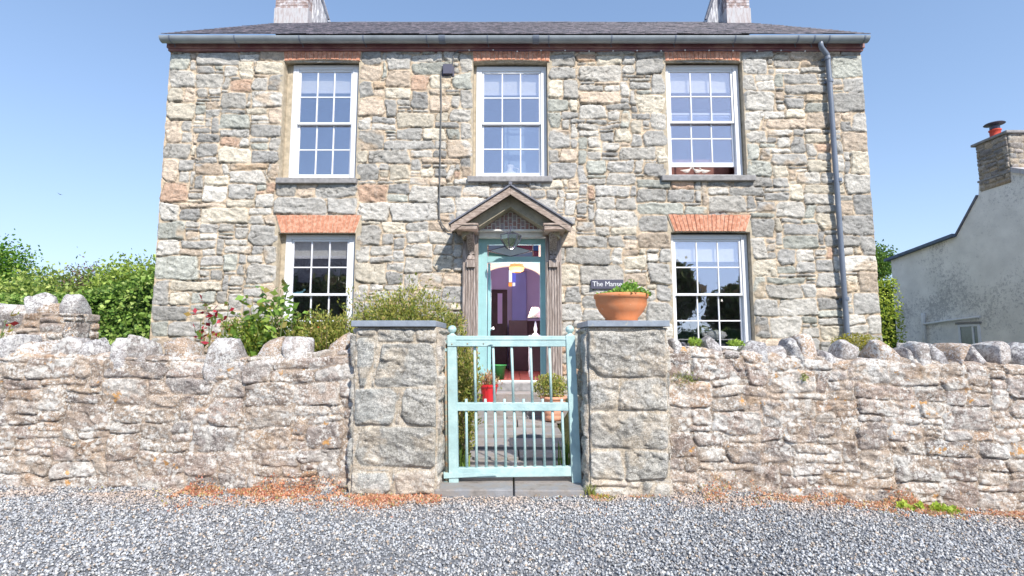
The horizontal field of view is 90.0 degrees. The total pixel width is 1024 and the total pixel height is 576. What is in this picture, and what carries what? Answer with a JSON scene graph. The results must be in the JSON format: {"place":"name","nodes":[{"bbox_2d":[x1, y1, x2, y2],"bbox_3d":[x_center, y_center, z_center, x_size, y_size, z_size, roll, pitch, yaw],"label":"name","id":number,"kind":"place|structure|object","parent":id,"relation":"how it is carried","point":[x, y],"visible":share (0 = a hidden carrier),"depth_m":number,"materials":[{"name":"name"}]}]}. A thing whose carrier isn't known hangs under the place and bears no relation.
{"place":"outdoors","nodes":[
{"label":"outdoors","id":0,"kind":"place"},
{"bbox_2d":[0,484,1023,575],"bbox_3d":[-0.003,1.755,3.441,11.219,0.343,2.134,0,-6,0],"label":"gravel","id":1,"kind":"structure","parent":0,"point":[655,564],"depth_m":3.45,"materials":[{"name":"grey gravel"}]},
{"bbox_2d":[87,475,969,518],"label":"fallen leaves","id":2,"kind":"object","parent":1,"relation":"on","point":[484,496],"visible":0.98,"depth_m":4.29,"materials":[{"name":"orange plant"}]},
{"bbox_2d":[0,398,1023,575],"bbox_3d":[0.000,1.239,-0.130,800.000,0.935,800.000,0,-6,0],"label":"ground","id":3,"kind":"structure","parent":0,"point":[513,554],"depth_m":3.34,"materials":[{"name":"grey gravel"}]},
{"bbox_2d":[0,310,18,337],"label":"rose bush","id":4,"kind":"object","parent":3,"relation":"on","point":[14,323],"visible":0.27,"depth_m":5.13,"materials":[{"name":"green plant"}]},
{"bbox_2d":[0,228,47,287],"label":"tree","id":5,"kind":"object","parent":3,"relation":"on","point":[6,264],"visible":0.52,"depth_m":14.26,"materials":[{"name":"green plant"}]},
{"bbox_2d":[0,271,83,297],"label":"tree","id":6,"kind":"object","parent":3,"relation":"on","point":[27,289],"visible":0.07,"depth_m":11.70,"materials":[{"name":"green plant"}]},
{"bbox_2d":[0,292,99,341],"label":"return wall","id":7,"kind":"structure","parent":3,"relation":"on","point":[45,316],"depth_m":6.32,"materials":[{"name":"stone"}]},
{"bbox_2d":[0,255,105,292],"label":"tree","id":8,"kind":"object","parent":3,"relation":"on","point":[32,276],"visible":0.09,"depth_m":12.68,"materials":[{"name":"green plant"}]},
{"bbox_2d":[0,265,154,344],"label":"ivy hedge","id":9,"kind":"object","parent":3,"relation":"on","point":[122,308],"visible":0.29,"depth_m":10.30,"materials":[{"name":"green plant"}]},
{"bbox_2d":[56,256,110,293],"bbox_3d":[-10.519,0.798,12.578,1.523,3.255,1.303,0,-6,0],"label":"tree","id":10,"kind":"object","parent":3,"relation":"on","point":[78,274],"visible":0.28,"depth_m":12.54,"materials":[{"name":"green plant"}]},
{"bbox_2d":[70,246,155,293],"bbox_3d":[-8.967,0.680,12.130,2.658,3.408,2.211,-3,-7,24],"label":"tree","id":11,"kind":"object","parent":3,"relation":"on","point":[114,274],"visible":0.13,"depth_m":11.93,"materials":[{"name":"green plant"}]},
{"bbox_2d":[0,332,353,491],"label":"garden wall","id":12,"kind":"structure","parent":3,"relation":"on","point":[130,410],"depth_m":4.52,"materials":[{"name":"stone"}]},
{"bbox_2d":[183,294,234,347],"bbox_3d":[-3.041,0.912,5.172,0.582,1.714,0.362,0,-6,0],"label":"rose bush","id":13,"kind":"object","parent":3,"relation":"on","point":[199,333],"visible":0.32,"depth_m":5.20,"materials":[{"name":"green plant"}]},
{"bbox_2d":[206,311,288,355],"bbox_3d":[-2.675,0.995,5.344,0.836,1.558,0.743,0,-6,0],"label":"shrub","id":14,"kind":"object","parent":3,"relation":"on","point":[252,339],"visible":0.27,"depth_m":5.23,"materials":[{"name":"green plant"}]},
{"bbox_2d":[228,278,316,356],"bbox_3d":[-2.480,0.849,5.248,0.903,1.864,0.529,0,-6,0],"label":"rose bush","id":15,"kind":"object","parent":3,"relation":"on","point":[277,311],"visible":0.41,"depth_m":5.24,"materials":[{"name":"green plant"}]},
{"bbox_2d":[147,471,441,517],"bbox_3d":[-1.699,1.645,4.094,2.245,0.211,0.700,0,-6,0],"label":"stonecrop","id":16,"kind":"object","parent":3,"relation":"on","point":[277,493],"visible":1,"depth_m":4.26,"materials":[{"name":"orange plant"}]},
{"bbox_2d":[268,304,358,351],"bbox_3d":[-1.961,0.969,5.367,1.265,1.623,0.859,0,-6,0],"label":"shrub","id":17,"kind":"object","parent":3,"relation":"on","point":[324,339],"visible":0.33,"depth_m":5.29,"materials":[{"name":"green plant"}]},
{"bbox_2d":[347,321,448,495],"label":"gate pillar","id":18,"kind":"structure","parent":3,"relation":"on","point":[396,441],"depth_m":4.41,"materials":[{"name":"stone"}]},
{"bbox_2d":[337,272,477,355],"bbox_3d":[-1.199,0.795,5.747,1.598,1.990,0.981,2,-6,-16],"label":"shrub","id":19,"kind":"object","parent":3,"relation":"on","point":[400,309],"visible":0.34,"depth_m":5.65,"materials":[{"name":"green plant"}]},
{"bbox_2d":[440,309,466,465],"bbox_3d":[-0.641,1.039,5.465,0.336,1.672,0.399,-4,-7,32],"label":"shrub","id":20,"kind":"object","parent":3,"relation":"on","point":[450,321],"visible":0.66,"depth_m":5.48,"materials":[{"name":"green plant"}]},
{"bbox_2d":[453,319,483,458],"bbox_3d":[-0.492,1.086,5.269,0.442,1.548,0.855,0,-6,0],"label":"shrub","id":21,"kind":"object","parent":3,"relation":"on","point":[465,363],"visible":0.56,"depth_m":5.15,"materials":[{"name":"green plant"}]},
{"bbox_2d":[434,471,512,495],"bbox_3d":[-0.326,1.796,4.663,0.668,0.102,0.650,0,-6,0],"label":"threshold","id":22,"kind":"object","parent":3,"relation":"on","point":[493,486],"visible":0.46,"depth_m":4.41,"materials":[{"name":"stone"}]},
{"bbox_2d":[448,436,471,466],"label":"strappy plant","id":23,"kind":"object","parent":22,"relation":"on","point":[462,462],"visible":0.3,"depth_m":4.96,"materials":[{"name":"green plant"}]},
{"bbox_2d":[150,0,882,397],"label":"stone house","id":24,"kind":"structure","parent":3,"relation":"on","point":[316,154],"depth_m":8.87,"materials":[{"name":"stone"}]},
{"bbox_2d":[283,235,355,331],"bbox_3d":[-3.309,0.103,8.814,1.196,2.057,0.147,0,-6,0],"label":"window","id":25,"kind":"structure","parent":24,"relation":"in","point":[311,247],"depth_m":8.85,"materials":[{"name":"white paint"}]},
{"bbox_2d":[289,65,358,177],"bbox_3d":[-3.331,-2.932,9.133,1.170,2.134,0.147,0,-6,0],"label":"window","id":26,"kind":"structure","parent":24,"relation":"in","point":[311,79],"depth_m":9.14,"materials":[{"name":"white paint"}]},
{"bbox_2d":[487,263,493,373],"bbox_3d":[-0.401,0.628,9.311,0.134,2.037,0.912,0,-6,0],"label":"door","id":27,"kind":"structure","parent":24,"relation":"in","point":[489,328],"depth_m":8.91,"materials":[{"name":"teal paint"}]},
{"bbox_2d":[487,290,506,368],"bbox_3d":[-0.424,1.052,13.166,0.603,2.020,0.112,0,-6,0],"label":"inner door","id":28,"kind":"structure","parent":24,"relation":"in","point":[498,297],"depth_m":13.15,"materials":[{"name":"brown wood"}]},
{"bbox_2d":[491,364,506,379],"bbox_3d":[-0.247,1.540,9.390,0.300,0.260,0.295,0,-6,0],"label":"plant pot","id":29,"kind":"object","parent":24,"relation":"on","point":[500,370],"visible":0.73,"depth_m":9.28,"materials":[{"name":"plastic"}]},
{"bbox_2d":[503,165,518,172],"bbox_3d":[-0.029,-2.061,9.251,0.305,0.300,0.290,0,-6,0],"label":"water jug","id":30,"kind":"object","parent":24,"relation":"on","point":[510,168],"visible":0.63,"depth_m":9.21,"materials":[{"name":"white ceramic"}]},
{"bbox_2d":[500,226,521,249],"bbox_3d":[-0.017,-0.827,8.432,0.348,0.390,0.356,0,-6,0],"label":"porch lantern","id":31,"kind":"object","parent":24,"relation":"hanging from","point":[510,240],"visible":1,"depth_m":8.33,"materials":[{"name":"clear glass"}]},
{"bbox_2d":[476,67,546,175],"bbox_3d":[-0.011,-2.931,9.133,1.251,2.077,0.147,0,-6,0],"label":"window","id":32,"kind":"structure","parent":24,"relation":"in","point":[490,81],"depth_m":9.15,"materials":[{"name":"white paint"}]},
{"bbox_2d":[509,270,515,285],"bbox_3d":[0.003,-0.252,13.113,0.182,0.420,0.010,0,-6,0],"label":"stained window","id":33,"kind":"structure","parent":24,"relation":"in","point":[510,273],"depth_m":13.11,"materials":[{"name":"multicoloured glass"}]},
{"bbox_2d":[509,263,523,272],"bbox_3d":[0.090,-0.704,10.029,0.306,0.802,0.310,0,-6,0],"label":"pendant lamp","id":34,"kind":"object","parent":24,"relation":"hanging from","point":[516,267],"visible":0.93,"depth_m":9.88,"materials":[{"name":"yellow glass"}]},
{"bbox_2d":[504,126,538,172],"bbox_3d":[0.216,-2.464,9.540,0.720,1.162,0.030,0,-6,0],"label":"window pane","id":35,"kind":"structure","parent":24,"relation":"attached to","point":[529,140],"depth_m":9.55,"materials":[{"name":"clear glass"}]},
{"bbox_2d":[528,335,539,376],"bbox_3d":[0.578,1.305,9.742,0.523,0.802,0.650,0,-6,0],"label":"console table","id":36,"kind":"object","parent":24,"relation":"on","point":[529,357],"visible":0.13,"depth_m":9.96,"materials":[{"name":"white paint"}]},
{"bbox_2d":[528,307,539,334],"bbox_3d":[0.447,0.635,9.737,0.300,0.530,0.300,0,-6,0],"label":"table lamp","id":37,"kind":"object","parent":36,"relation":"on","point":[534,312],"visible":0.89,"depth_m":9.67,"materials":[{"name":"white ceramic"}]},
{"bbox_2d":[591,280,622,288],"bbox_3d":[1.598,-0.064,8.597,0.547,0.156,0.023,0,-6,0],"label":"name plate","id":38,"kind":"object","parent":24,"relation":"attached to","point":[603,284],"visible":0.94,"depth_m":8.59,"materials":[{"name":"grey plastic"}]},
{"bbox_2d":[457,49,805,51],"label":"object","id":39,"kind":"object","parent":24,"relation":"hanging from","point":[624,50],"visible":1,"depth_m":9.00,"materials":[{"name":"red brick"}]},
{"bbox_2d":[681,167,693,172],"bbox_3d":[3.087,-2.055,9.019,0.238,0.150,0.049,0,-6,0],"label":"bird ornament","id":40,"kind":"object","parent":24,"relation":"on","point":[686,170],"visible":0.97,"depth_m":9.01,"materials":[{"name":"white ceramic"}]},
{"bbox_2d":[665,65,742,174],"bbox_3d":[3.374,-2.955,9.135,1.351,2.088,0.147,0,-6,0],"label":"window","id":41,"kind":"structure","parent":24,"relation":"in","point":[689,79],"depth_m":9.16,"materials":[{"name":"white paint"}]},
{"bbox_2d":[671,235,750,349],"bbox_3d":[3.373,0.103,8.814,1.369,2.057,0.147,0,-6,0],"label":"window","id":42,"kind":"structure","parent":24,"relation":"in","point":[684,248],"depth_m":8.84,"materials":[{"name":"white paint"}]},
{"bbox_2d":[701,327,726,338],"bbox_3d":[3.525,0.783,8.932,0.460,0.211,0.179,0,-6,0],"label":"swan ornament","id":43,"kind":"object","parent":24,"relation":"on","point":[713,334],"visible":0.87,"depth_m":8.88,"materials":[{"name":"white ceramic"}]},
{"bbox_2d":[477,391,561,401],"bbox_3d":[0.000,1.840,8.373,1.560,0.290,0.760,0,-6,0],"label":"step","id":44,"kind":"object","parent":3,"relation":"on","point":[507,396],"visible":0.06,"depth_m":8.01,"materials":[{"name":"stone"}]},
{"bbox_2d":[477,411,567,423],"bbox_3d":[0.000,1.908,7.773,1.700,0.230,0.460,0,-6,0],"label":"step","id":45,"kind":"object","parent":3,"relation":"on","point":[510,413],"visible":0.04,"depth_m":7.55,"materials":[{"name":"stone"}]},
{"bbox_2d":[476,369,502,401],"bbox_3d":[-0.362,1.504,7.792,0.446,0.575,0.430,0,-6,0],"label":"red pot","id":46,"kind":"object","parent":45,"relation":"on","point":[487,389],"visible":0.82,"depth_m":7.72,"materials":[{"name":"ceramic"}]},
{"bbox_2d":[514,476,588,496],"bbox_3d":[0.339,1.797,4.658,0.633,0.100,0.660,0,-6,0],"label":"threshold","id":47,"kind":"object","parent":3,"relation":"on","point":[563,486],"visible":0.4,"depth_m":4.42,"materials":[{"name":"stone"}]},
{"bbox_2d":[583,485,595,494],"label":"grass tuft","id":48,"kind":"object","parent":3,"relation":"on","point":[589,490],"visible":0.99,"depth_m":4.31,"materials":[{"name":"green plant"}]},
{"bbox_2d":[593,493,615,499],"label":"weed","id":49,"kind":"object","parent":3,"relation":"on","point":[601,496],"visible":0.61,"depth_m":4.26,"materials":[{"name":"green plant"}]},
{"bbox_2d":[576,321,673,496],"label":"gate pillar","id":50,"kind":"structure","parent":3,"relation":"on","point":[624,406],"depth_m":4.41,"materials":[{"name":"stone"}]},
{"bbox_2d":[443,325,581,482],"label":"garden gate","id":51,"kind":"structure","parent":50,"relation":"attached to","point":[453,407],"depth_m":4.64,"materials":[{"name":"teal paint"}]},
{"bbox_2d":[594,279,652,320],"bbox_3d":[1.029,0.118,4.769,0.530,0.393,0.529,0,-6,0],"label":"terracotta bowl","id":52,"kind":"object","parent":50,"relation":"on","point":[627,302],"visible":0.98,"depth_m":4.60,"materials":[{"name":"ceramic"}]},
{"bbox_2d":[589,473,1023,526],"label":"stonecrop","id":53,"kind":"object","parent":3,"relation":"on","point":[911,501],"visible":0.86,"depth_m":4.30,"materials":[{"name":"orange plant"}]},
{"bbox_2d":[667,333,1023,511],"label":"garden wall","id":54,"kind":"structure","parent":3,"relation":"on","point":[929,423],"depth_m":4.52,"materials":[{"name":"stone"}]},
{"bbox_2d":[671,370,699,386],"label":"wall tuft","id":55,"kind":"object","parent":54,"relation":"attached to","point":[689,377],"visible":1,"depth_m":4.53,"materials":[{"name":"green plant"}]},
{"bbox_2d":[687,336,701,346],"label":"wall tuft","id":56,"kind":"object","parent":54,"relation":"on","point":[694,342],"visible":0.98,"depth_m":4.75,"materials":[{"name":"green plant"}]},
{"bbox_2d":[728,338,744,347],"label":"wall tuft","id":57,"kind":"object","parent":54,"relation":"attached to","point":[734,342],"visible":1,"depth_m":4.75,"materials":[{"name":"green plant"}]},
{"bbox_2d":[800,374,808,381],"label":"wall tuft","id":58,"kind":"object","parent":54,"relation":"attached to","point":[802,375],"visible":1,"depth_m":4.53,"materials":[{"name":"green plant"}]},
{"bbox_2d":[830,332,880,349],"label":"cushion bush","id":59,"kind":"object","parent":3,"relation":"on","point":[862,339],"visible":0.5,"depth_m":5.24,"materials":[{"name":"green plant"}]},
{"bbox_2d":[875,239,897,283],"bbox_3d":[13.697,0.558,19.050,1.991,5.086,2.086,0,-6,0],"label":"tree","id":60,"kind":"object","parent":3,"relation":"on","point":[884,269],"visible":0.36,"depth_m":18.73,"materials":[{"name":"green plant"}]},
{"bbox_2d":[878,277,906,348],"bbox_3d":[9.791,1.152,13.807,1.078,2.945,1.174,0,-6,0],"label":"clipped hedge","id":61,"kind":"object","parent":3,"relation":"on","point":[889,317],"visible":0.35,"depth_m":13.57,"materials":[{"name":"green plant"}]},
{"bbox_2d":[891,499,915,511],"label":"weed","id":62,"kind":"object","parent":3,"relation":"on","point":[902,503],"visible":0.39,"depth_m":4.27,"materials":[{"name":"green plant"}]},
{"bbox_2d":[914,500,924,508],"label":"weed","id":63,"kind":"object","parent":3,"relation":"on","point":[920,505],"visible":0.3,"depth_m":4.28,"materials":[{"name":"green plant"}]},
{"bbox_2d":[928,501,960,514],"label":"weed","id":64,"kind":"object","parent":3,"relation":"on","point":[936,505],"visible":0.38,"depth_m":4.25,"materials":[{"name":"green plant"}]},
{"bbox_2d":[884,120,1023,343],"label":"rendered house","id":65,"kind":"structure","parent":3,"relation":"on","point":[964,283],"depth_m":12.73,"materials":[{"name":"white paint"}]},
{"bbox_2d":[957,324,981,343],"bbox_3d":[11.645,1.296,13.015,0.050,0.750,0.615,0,-6,0],"label":"window","id":66,"kind":"structure","parent":65,"relation":"in","point":[961,325],"depth_m":12.92,"materials":[{"name":"white paint"}]},
{"bbox_2d":[0,0,1023,305],"label":"sky","id":67,"kind":"structure","parent":0,"point":[84,83],"materials":[{"name":"blue"}]},
{"bbox_2d":[459,416,570,466],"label":"path","id":68,"kind":"structure","parent":0,"point":[519,442],"depth_m":6.08,"materials":[{"name":"stone"}]},
{"bbox_2d":[533,372,566,420],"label":"potted plant","id":69,"kind":"object","parent":68,"relation":"on","point":[559,384],"visible":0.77,"depth_m":7.18,"materials":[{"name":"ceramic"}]},
{"bbox_2d":[557,436,569,464],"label":"strappy plant","id":70,"kind":"object","parent":68,"relation":"on","point":[567,457],"visible":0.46,"depth_m":5.23,"materials":[{"name":"green plant"}]}
]}

